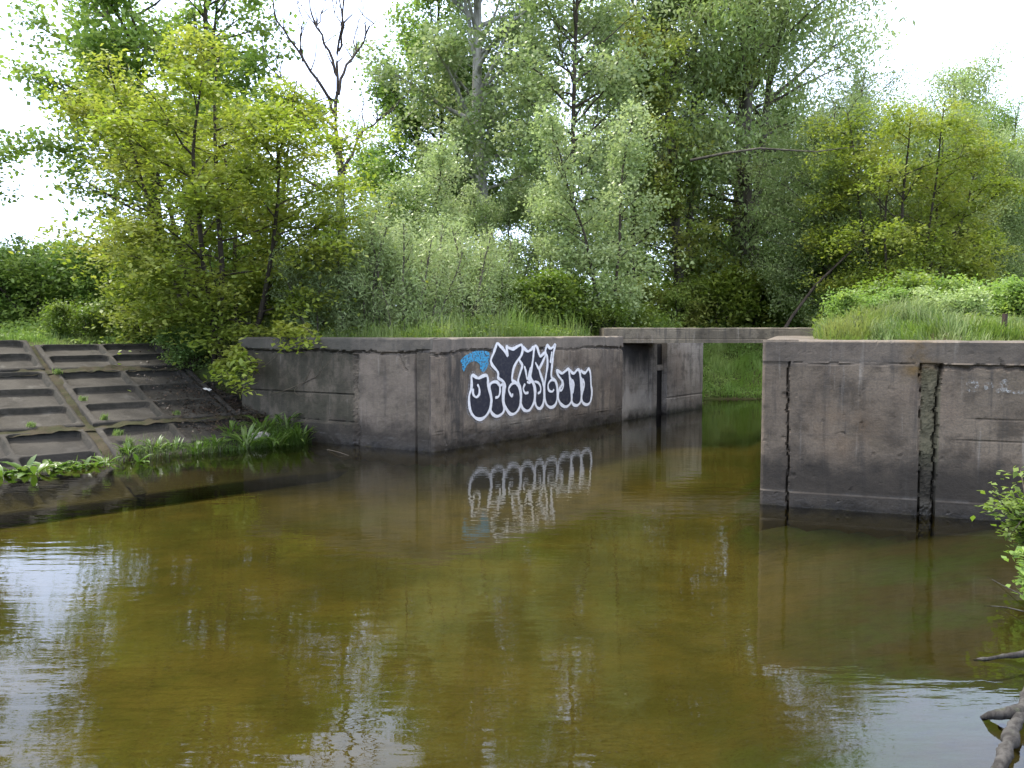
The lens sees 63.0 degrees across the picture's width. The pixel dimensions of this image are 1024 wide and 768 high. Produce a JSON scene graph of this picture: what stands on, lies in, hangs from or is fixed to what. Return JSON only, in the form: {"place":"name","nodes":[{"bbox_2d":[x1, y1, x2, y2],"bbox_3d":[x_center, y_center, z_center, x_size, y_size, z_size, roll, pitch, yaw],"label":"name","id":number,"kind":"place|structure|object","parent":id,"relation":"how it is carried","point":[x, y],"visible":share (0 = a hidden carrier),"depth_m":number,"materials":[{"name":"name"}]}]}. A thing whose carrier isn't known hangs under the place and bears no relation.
{"place":"outdoors","nodes":[
{"label":"outdoors","id":0,"kind":"place"},
{"bbox_2d":[0,326,326,346],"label":"slope grass","id":1,"kind":"structure","parent":0,"point":[32,338],"depth_m":19.42,"materials":[{"name":"green plant"}]},
{"bbox_2d":[0,327,1023,767],"bbox_3d":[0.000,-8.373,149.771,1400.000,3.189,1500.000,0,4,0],"label":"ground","id":2,"kind":"structure","parent":0,"point":[648,599],"depth_m":7.58,"materials":[{"name":"brown liquid"}]},
{"bbox_2d":[0,67,32,209],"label":"maple tree","id":3,"kind":"object","parent":2,"relation":"on","point":[5,160],"visible":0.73,"depth_m":26.36,"materials":[{"name":"green plant"}]},
{"bbox_2d":[0,340,44,371],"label":"paving slab","id":4,"kind":"structure","parent":2,"relation":"on","point":[16,355],"depth_m":17.27,"materials":[{"name":"concrete"}]},
{"bbox_2d":[0,232,54,327],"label":"hedge shrub","id":5,"kind":"object","parent":2,"relation":"on","point":[18,238],"visible":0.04,"depth_m":27.01,"materials":[{"name":"green plant"}]},
{"bbox_2d":[0,246,56,327],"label":"hedge shrub","id":6,"kind":"object","parent":2,"relation":"on","point":[35,254],"visible":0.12,"depth_m":25.24,"materials":[{"name":"green plant"}]},
{"bbox_2d":[0,371,84,431],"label":"paving slab","id":7,"kind":"structure","parent":2,"relation":"on","point":[39,399],"depth_m":15.56,"materials":[{"name":"concrete"}]},
{"bbox_2d":[0,239,118,333],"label":"hedge shrub","id":8,"kind":"object","parent":2,"relation":"on","point":[30,275],"visible":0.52,"depth_m":24.30,"materials":[{"name":"green plant"}]},
{"bbox_2d":[0,429,136,526],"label":"paving slab","id":9,"kind":"structure","parent":2,"relation":"on","point":[26,499],"depth_m":13.21,"materials":[{"name":"concrete"}]},
{"bbox_2d":[33,297,120,341],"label":"shrub","id":10,"kind":"object","parent":2,"relation":"on","point":[59,318],"visible":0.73,"depth_m":20.05,"materials":[{"name":"green plant"}]},
{"bbox_2d":[24,237,131,309],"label":"hedge shrub","id":11,"kind":"object","parent":2,"relation":"on","point":[49,242],"depth_m":27.27,"materials":[{"name":"green plant"}]},
{"bbox_2d":[51,252,154,308],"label":"hedge shrub","id":12,"kind":"object","parent":2,"relation":"on","point":[83,283],"visible":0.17,"depth_m":24.67,"materials":[{"name":"green plant"}]},
{"bbox_2d":[34,343,177,370],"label":"paving slab","id":13,"kind":"structure","parent":2,"relation":"on","point":[66,356],"depth_m":18.50,"materials":[{"name":"concrete"}]},
{"bbox_2d":[0,317,261,350],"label":"grass","id":14,"kind":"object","parent":2,"relation":"on","point":[28,327],"visible":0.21,"depth_m":20.55,"materials":[{"name":"green plant"}]},
{"bbox_2d":[0,346,264,494],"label":"soil between slabs","id":15,"kind":"structure","parent":2,"relation":"on","point":[89,429],"depth_m":15.67,"materials":[{"name":"brown soil"}]},
{"bbox_2d":[184,368,259,415],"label":"paving slab","id":16,"kind":"structure","parent":15,"relation":"on","point":[188,371],"depth_m":17.79,"materials":[{"name":"concrete"}]},
{"bbox_2d":[85,275,186,343],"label":"shrub","id":17,"kind":"object","parent":2,"relation":"on","point":[127,292],"visible":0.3,"depth_m":20.02,"materials":[{"name":"green plant"}]},
{"bbox_2d":[53,369,232,426],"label":"paving slab","id":18,"kind":"structure","parent":2,"relation":"on","point":[105,391],"depth_m":16.96,"materials":[{"name":"concrete"}]},
{"bbox_2d":[0,0,354,283],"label":"maple tree","id":19,"kind":"object","parent":2,"relation":"on","point":[143,36],"visible":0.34,"depth_m":24.78,"materials":[{"name":"green plant"}]},
{"bbox_2d":[148,320,225,370],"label":"shrub","id":20,"kind":"object","parent":2,"relation":"on","point":[179,355],"visible":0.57,"depth_m":18.50,"materials":[{"name":"green plant"}]},
{"bbox_2d":[148,255,242,321],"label":"hedge shrub","id":21,"kind":"object","parent":2,"relation":"on","point":[213,266],"visible":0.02,"depth_m":22.99,"materials":[{"name":"green plant"}]},
{"bbox_2d":[94,417,297,506],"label":"paving slab","id":22,"kind":"structure","parent":2,"relation":"on","point":[176,480],"depth_m":14.69,"materials":[{"name":"concrete"}]},
{"bbox_2d":[111,440,141,456],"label":"weed clump","id":23,"kind":"object","parent":22,"relation":"on","point":[126,449],"visible":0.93,"depth_m":14.28,"materials":[{"name":"green plant"}]},
{"bbox_2d":[133,434,172,455],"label":"weed clump","id":24,"kind":"object","parent":22,"relation":"on","point":[158,441],"visible":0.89,"depth_m":14.40,"materials":[{"name":"green plant"}]},
{"bbox_2d":[215,420,248,434],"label":"weed clump","id":25,"kind":"object","parent":22,"relation":"on","point":[231,424],"visible":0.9,"depth_m":15.80,"materials":[{"name":"green plant"}]},
{"bbox_2d":[233,411,284,433],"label":"weed clump","id":26,"kind":"object","parent":22,"relation":"on","point":[258,425],"visible":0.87,"depth_m":16.08,"materials":[{"name":"green plant"}]},
{"bbox_2d":[123,334,276,433],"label":"leaf litter","id":27,"kind":"object","parent":2,"relation":"on","point":[229,400],"visible":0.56,"depth_m":17.11,"materials":[{"name":"green plant"}]},
{"bbox_2d":[8,16,427,390],"bbox_3d":[-6.604,-3.808,19.170,8.471,7.818,8.756,-2,4,-23],"label":"boxelder tree","id":28,"kind":"object","parent":2,"relation":"on","point":[178,151],"visible":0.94,"depth_m":17.54,"materials":[{"name":"green plant"}]},
{"bbox_2d":[180,333,264,396],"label":"boxelder sapling","id":29,"kind":"object","parent":2,"relation":"on","point":[238,362],"visible":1,"depth_m":16.73,"materials":[{"name":"green plant"}]},
{"bbox_2d":[216,263,331,328],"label":"hedge shrub","id":30,"kind":"object","parent":2,"relation":"on","point":[257,296],"visible":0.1,"depth_m":21.27,"materials":[{"name":"green plant"}]},
{"bbox_2d":[216,233,335,322],"bbox_3d":[-6.925,-2.957,26.965,5.551,3.759,4.677,-3,5,-42],"label":"hedge shrub","id":31,"kind":"object","parent":2,"relation":"on","point":[242,252],"depth_m":25.99,"materials":[{"name":"green plant"}]},
{"bbox_2d":[237,417,348,484],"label":"paving slab","id":32,"kind":"structure","parent":2,"relation":"on","point":[306,464],"depth_m":15.77,"materials":[{"name":"concrete"}]},
{"bbox_2d":[264,411,303,429],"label":"weed clump","id":33,"kind":"object","parent":32,"relation":"on","point":[286,420],"visible":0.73,"depth_m":16.61,"materials":[{"name":"green plant"}]},
{"bbox_2d":[262,214,387,336],"bbox_3d":[-4.180,-2.187,18.760,2.761,3.186,2.508,0,4,0],"label":"willow shrub","id":34,"kind":"object","parent":2,"relation":"on","point":[310,318],"visible":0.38,"depth_m":18.26,"materials":[{"name":"green plant"}]},
{"bbox_2d":[253,0,411,233],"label":"dead tree","id":35,"kind":"object","parent":2,"relation":"on","point":[339,85],"visible":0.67,"depth_m":25.54,"materials":[{"name":"wood"}]},
{"bbox_2d":[290,171,419,325],"bbox_3d":[-4.308,-3.554,22.835,4.100,4.923,2.610,1,4,22],"label":"young aspen","id":36,"kind":"object","parent":2,"relation":"on","point":[398,191],"visible":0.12,"depth_m":22.46,"materials":[{"name":"green plant"}]},
{"bbox_2d":[296,181,443,336],"bbox_3d":[-3.268,-2.501,18.928,3.121,3.965,3.436,1,4,15],"label":"willow shrub","id":37,"kind":"object","parent":2,"relation":"on","point":[382,235],"visible":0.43,"depth_m":18.20,"materials":[{"name":"green plant"}]},
{"bbox_2d":[340,113,409,239],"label":"background tree","id":38,"kind":"object","parent":2,"relation":"on","point":[366,150],"visible":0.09,"depth_m":43.71,"materials":[{"name":"green plant"}]},
{"bbox_2d":[6,291,788,335],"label":"undergrowth","id":39,"kind":"object","parent":2,"relation":"on","point":[712,326],"visible":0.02,"depth_m":30.27,"materials":[{"name":"green plant"}]},
{"bbox_2d":[345,198,484,334],"bbox_3d":[-2.235,-2.308,18.461,3.068,3.540,2.786,2,4,31],"label":"willow shrub","id":40,"kind":"object","parent":2,"relation":"on","point":[405,308],"visible":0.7,"depth_m":18.03,"materials":[{"name":"green plant"}]},
{"bbox_2d":[321,3,522,262],"bbox_3d":[-3.421,-8.003,31.995,8.613,12.621,7.315,-1,4,-11],"label":"maple tree","id":41,"kind":"object","parent":2,"relation":"on","point":[384,169],"visible":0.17,"depth_m":31.84,"materials":[{"name":"green plant"}]},
{"bbox_2d":[175,297,675,350],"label":"tall grass","id":42,"kind":"structure","parent":2,"relation":"on","point":[387,333],"depth_m":18.06,"materials":[{"name":"green plant"}]},
{"bbox_2d":[392,127,481,317],"bbox_3d":[-2.078,-4.164,23.555,2.774,6.017,4.358,0,4,1],"label":"young aspen","id":43,"kind":"object","parent":2,"relation":"on","point":[430,183],"visible":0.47,"depth_m":22.49,"materials":[{"name":"green plant"}]},
{"bbox_2d":[356,0,521,249],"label":"slender tree","id":44,"kind":"object","parent":2,"relation":"on","point":[417,5],"visible":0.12,"depth_m":32.33,"materials":[{"name":"green plant"}]},
{"bbox_2d":[395,203,509,330],"bbox_3d":[-1.479,-2.444,19.905,3.129,3.611,2.842,-3,5,-43],"label":"willow shrub","id":45,"kind":"object","parent":2,"relation":"on","point":[478,292],"visible":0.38,"depth_m":19.54,"materials":[{"name":"green plant"}]},
{"bbox_2d":[346,0,590,281],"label":"poplar tree","id":46,"kind":"object","parent":2,"relation":"on","point":[451,57],"visible":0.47,"depth_m":28.58,"materials":[{"name":"green plant"}]},
{"bbox_2d":[239,336,702,466],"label":"abutment wall","id":47,"kind":"structure","parent":2,"relation":"on","point":[435,401],"depth_m":16.56,"materials":[{"name":"concrete"}]},
{"bbox_2d":[266,320,324,353],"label":"boxelder sapling","id":48,"kind":"object","parent":47,"relation":"on","point":[302,330],"visible":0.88,"depth_m":16.50,"materials":[{"name":"green plant"}]},
{"bbox_2d":[440,175,511,310],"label":"young aspen","id":49,"kind":"object","parent":2,"relation":"on","point":[471,192],"visible":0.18,"depth_m":25.82,"materials":[{"name":"green plant"}]},
{"bbox_2d":[442,222,527,336],"bbox_3d":[-0.904,-2.446,21.175,2.647,3.364,2.914,-2,4,-28],"label":"willow shrub","id":50,"kind":"object","parent":2,"relation":"on","point":[502,276],"visible":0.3,"depth_m":20.70,"materials":[{"name":"green plant"}]},
{"bbox_2d":[466,264,581,335],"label":"green shrub","id":51,"kind":"object","parent":2,"relation":"on","point":[530,299],"visible":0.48,"depth_m":21.10,"materials":[{"name":"green plant"}]},
{"bbox_2d":[471,179,580,305],"bbox_3d":[0.301,-4.152,27.215,3.962,5.470,2.522,4,5,45],"label":"young aspen","id":52,"kind":"object","parent":2,"relation":"on","point":[529,251],"visible":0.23,"depth_m":27.05,"materials":[{"name":"green plant"}]},
{"bbox_2d":[51,211,1000,315],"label":"dark undergrowth","id":53,"kind":"object","parent":2,"relation":"on","point":[658,277],"depth_m":35.64,"materials":[{"name":"green plant"}]},
{"bbox_2d":[492,36,583,279],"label":"background tree","id":54,"kind":"object","parent":2,"relation":"on","point":[509,175],"visible":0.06,"depth_m":47.08,"materials":[{"name":"green plant"}]},
{"bbox_2d":[514,173,604,282],"bbox_3d":[1.207,-3.599,24.014,2.206,4.786,3.466,3,5,37],"label":"young aspen","id":55,"kind":"object","parent":2,"relation":"on","point":[543,250],"visible":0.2,"depth_m":23.42,"materials":[{"name":"green plant"}]},
{"bbox_2d":[514,268,611,334],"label":"green shrub","id":56,"kind":"object","parent":2,"relation":"on","point":[572,280],"visible":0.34,"depth_m":21.61,"materials":[{"name":"green plant"}]},
{"bbox_2d":[471,0,683,299],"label":"slender tree","id":57,"kind":"object","parent":2,"relation":"on","point":[617,76],"visible":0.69,"depth_m":25.03,"materials":[{"name":"green plant"}]},
{"bbox_2d":[563,295,634,335],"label":"green shrub","id":58,"kind":"object","parent":2,"relation":"on","point":[617,318],"visible":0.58,"depth_m":21.74,"materials":[{"name":"green plant"}]},
{"bbox_2d":[513,85,694,329],"bbox_3d":[2.396,-4.343,22.105,4.952,6.838,3.152,-1,4,-9],"label":"young aspen","id":59,"kind":"object","parent":2,"relation":"on","point":[628,146],"visible":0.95,"depth_m":21.98,"materials":[{"name":"green plant"}]},
{"bbox_2d":[562,132,667,291],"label":"background tree","id":60,"kind":"object","parent":2,"relation":"on","point":[593,175],"depth_m":47.32,"materials":[{"name":"green plant"}]},
{"bbox_2d":[604,302,689,327],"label":"green shrub","id":61,"kind":"object","parent":2,"relation":"on","point":[641,318],"visible":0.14,"depth_m":23.65,"materials":[{"name":"green plant"}]},
{"bbox_2d":[549,0,746,308],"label":"slender tree","id":62,"kind":"object","parent":2,"relation":"on","point":[684,76],"visible":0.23,"depth_m":31.52,"materials":[{"name":"green plant"}]},
{"bbox_2d":[621,274,722,327],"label":"green shrub","id":63,"kind":"object","parent":2,"relation":"on","point":[680,298],"visible":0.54,"depth_m":30.32,"materials":[{"name":"green plant"}]},
{"bbox_2d":[601,0,789,307],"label":"olive green tree","id":64,"kind":"object","parent":2,"relation":"on","point":[679,240],"visible":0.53,"depth_m":30.78,"materials":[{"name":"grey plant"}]},
{"bbox_2d":[660,257,778,327],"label":"green shrub","id":65,"kind":"object","parent":2,"relation":"on","point":[733,311],"visible":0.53,"depth_m":30.93,"materials":[{"name":"olive green leaf"},{"name":"dark bark"}]},
{"bbox_2d":[674,322,801,404],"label":"bank grass","id":66,"kind":"structure","parent":2,"relation":"on","point":[719,365],"depth_m":28.39,"materials":[{"name":"green plant"}]},
{"bbox_2d":[686,247,801,327],"bbox_3d":[9.806,-3.124,33.405,5.954,4.603,5.394,-4,5,-44],"label":"green shrub","id":67,"kind":"object","parent":2,"relation":"on","point":[753,294],"visible":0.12,"depth_m":32.23,"materials":[{"name":"green plant"}]},
{"bbox_2d":[559,0,944,322],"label":"willow tree","id":68,"kind":"object","parent":2,"relation":"on","point":[771,125],"visible":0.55,"depth_m":31.61,"materials":[{"name":"green plant"}]},
{"bbox_2d":[704,84,808,254],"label":"background tree","id":69,"kind":"object","parent":2,"relation":"on","point":[769,237],"visible":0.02,"depth_m":42.55,"materials":[{"name":"green plant"}]},
{"bbox_2d":[748,275,817,327],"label":"green shrub","id":70,"kind":"object","parent":2,"relation":"on","point":[768,318],"visible":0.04,"depth_m":32.17,"materials":[{"name":"green plant"}]},
{"bbox_2d":[739,223,905,327],"bbox_3d":[11.807,-3.577,30.871,5.846,4.698,6.939,-2,4,-25],"label":"leafy shrub","id":71,"kind":"object","parent":2,"relation":"on","point":[784,320],"visible":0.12,"depth_m":30.72,"materials":[{"name":"green plant"}]},
{"bbox_2d":[783,226,871,327],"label":"leaning tree","id":72,"kind":"object","parent":2,"relation":"on","point":[808,294],"visible":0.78,"depth_m":26.83,"materials":[{"name":"brown plant"}]},
{"bbox_2d":[735,50,948,327],"bbox_3d":[11.783,-6.341,29.651,7.653,10.569,6.842,-3,5,-38],"label":"willow tree","id":73,"kind":"object","parent":2,"relation":"on","point":[860,95],"visible":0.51,"depth_m":28.74,"materials":[{"name":"green plant"}]},
{"bbox_2d":[690,146,854,161],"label":"bare branch","id":74,"kind":"object","parent":73,"relation":"attached to","point":[712,155],"visible":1,"depth_m":25.75,"materials":[{"name":"grey plant"}]},
{"bbox_2d":[815,282,914,319],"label":"green shrub","id":75,"kind":"object","parent":2,"relation":"on","point":[841,301],"visible":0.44,"depth_m":16.94,"materials":[{"name":"green plant"}]},
{"bbox_2d":[759,336,1023,539],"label":"abutment wall","id":76,"kind":"structure","parent":2,"relation":"on","point":[908,439],"depth_m":10.02,"materials":[{"name":"grey concrete"}]},
{"bbox_2d":[599,327,812,342],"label":"footbridge deck","id":77,"kind":"structure","parent":76,"relation":"on","point":[693,335],"depth_m":20.14,"materials":[{"name":"concrete"}]},
{"bbox_2d":[774,93,1023,327],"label":"boxelder tree","id":78,"kind":"object","parent":2,"relation":"on","point":[939,202],"visible":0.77,"depth_m":26.03,"materials":[{"name":"green plant"}]},
{"bbox_2d":[850,265,962,299],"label":"green shrub","id":79,"kind":"object","parent":2,"relation":"on","point":[915,281],"visible":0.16,"depth_m":17.92,"materials":[{"name":"green plant"}]},
{"bbox_2d":[802,288,1023,340],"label":"mound grass","id":80,"kind":"structure","parent":2,"relation":"on","point":[893,318],"depth_m":11.43,"materials":[{"name":"green plant"}]},
{"bbox_2d":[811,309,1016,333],"bbox_3d":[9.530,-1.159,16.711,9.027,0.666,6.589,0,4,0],"label":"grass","id":81,"kind":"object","parent":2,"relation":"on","point":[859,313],"visible":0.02,"depth_m":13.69,"materials":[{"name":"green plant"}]},
{"bbox_2d":[875,41,1023,282],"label":"birch tree","id":82,"kind":"object","parent":2,"relation":"on","point":[961,81],"visible":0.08,"depth_m":39.27,"materials":[{"name":"green plant"}]},
{"bbox_2d":[905,281,998,318],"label":"green shrub","id":83,"kind":"object","parent":2,"relation":"on","point":[969,300],"visible":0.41,"depth_m":16.06,"materials":[{"name":"green plant"}]},
{"bbox_2d":[910,93,1023,290],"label":"birch tree","id":84,"kind":"object","parent":2,"relation":"on","point":[1008,213],"visible":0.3,"depth_m":31.38,"materials":[{"name":"green plant"}]},
{"bbox_2d":[929,270,1023,316],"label":"green shrub","id":85,"kind":"object","parent":2,"relation":"on","point":[944,281],"visible":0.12,"depth_m":18.23,"materials":[{"name":"green plant"}]},
{"bbox_2d":[970,466,1023,550],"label":"bank sapling","id":86,"kind":"object","parent":2,"relation":"on","point":[1015,523],"visible":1,"depth_m":7.37,"materials":[{"name":"green plant"}]},
{"bbox_2d":[971,88,1023,281],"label":"willow tree","id":87,"kind":"object","parent":2,"relation":"on","point":[1005,115],"visible":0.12,"depth_m":37.13,"materials":[{"name":"green plant"}]},
{"bbox_2d":[979,273,1023,319],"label":"green shrub","id":88,"kind":"object","parent":2,"relation":"on","point":[1011,297],"visible":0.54,"depth_m":16.95,"materials":[{"name":"green plant"}]},
{"bbox_2d":[1001,546,1023,599],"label":"bank sapling","id":89,"kind":"object","parent":2,"relation":"on","point":[1019,549],"visible":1,"depth_m":6.72,"materials":[{"name":"green plant"}]},
{"bbox_2d":[0,0,1023,289],"label":"sky","id":90,"kind":"structure","parent":0,"point":[941,26],"materials":[{"name":"white"}]},
{"bbox_2d":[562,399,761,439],"bbox_3d":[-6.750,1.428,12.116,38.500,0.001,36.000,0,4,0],"label":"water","id":91,"kind":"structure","parent":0,"point":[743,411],"depth_m":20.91,"materials":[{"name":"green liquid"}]},
{"bbox_2d":[3,454,41,480],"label":"broadleaf plant","id":92,"kind":"object","parent":91,"relation":"in","point":[29,462],"visible":0.69,"depth_m":12.96,"materials":[{"name":"green plant"}]},
{"bbox_2d":[13,462,57,477],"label":"broadleaf plant","id":93,"kind":"object","parent":91,"relation":"on","point":[32,469],"visible":1,"depth_m":12.87,"materials":[{"name":"green plant"}]},
{"bbox_2d":[51,462,80,472],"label":"broadleaf plant","id":94,"kind":"object","parent":91,"relation":"in","point":[69,464],"visible":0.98,"depth_m":13.25,"materials":[{"name":"green plant"}]},
{"bbox_2d":[86,456,120,472],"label":"broadleaf plant","id":95,"kind":"object","parent":91,"relation":"in","point":[111,465],"visible":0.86,"depth_m":13.84,"materials":[{"name":"green plant"}]},
{"bbox_2d":[160,436,191,452],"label":"weed clump","id":96,"kind":"object","parent":91,"relation":"on","point":[176,444],"visible":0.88,"depth_m":14.81,"materials":[{"name":"green plant"}]},
{"bbox_2d":[74,417,311,467],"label":"waterside grass","id":97,"kind":"structure","parent":91,"relation":"on","point":[289,440],"depth_m":15.21,"materials":[{"name":"green plant"}]},
{"bbox_2d":[181,440,213,455],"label":"weed clump","id":98,"kind":"object","parent":91,"relation":"on","point":[197,446],"visible":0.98,"depth_m":14.81,"materials":[{"name":"green plant"}]},
{"bbox_2d":[197,434,233,448],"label":"weed clump","id":99,"kind":"object","parent":91,"relation":"on","point":[212,438],"visible":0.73,"depth_m":15.18,"materials":[{"name":"green plant"}]},
{"bbox_2d":[220,423,275,448],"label":"weed clump","id":100,"kind":"object","parent":91,"relation":"on","point":[246,438],"visible":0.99,"depth_m":15.54,"materials":[{"name":"green plant"}]},
{"bbox_2d":[257,431,290,447],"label":"weed clump","id":101,"kind":"object","parent":91,"relation":"on","point":[274,441],"visible":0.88,"depth_m":15.74,"materials":[{"name":"green plant"}]},
{"bbox_2d":[275,422,316,441],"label":"weed clump","id":102,"kind":"object","parent":91,"relation":"on","point":[298,430],"visible":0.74,"depth_m":16.19,"materials":[{"name":"green plant"}]},
{"bbox_2d":[973,650,1023,661],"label":"driftwood branch","id":103,"kind":"object","parent":91,"relation":"on","point":[1018,654],"visible":1,"depth_m":5.59,"materials":[{"name":"grey wood"}]},
{"bbox_2d":[980,687,1023,767],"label":"driftwood log","id":104,"kind":"object","parent":91,"relation":"in","point":[1010,738],"visible":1,"depth_m":4.47,"materials":[{"name":"grey wood"}]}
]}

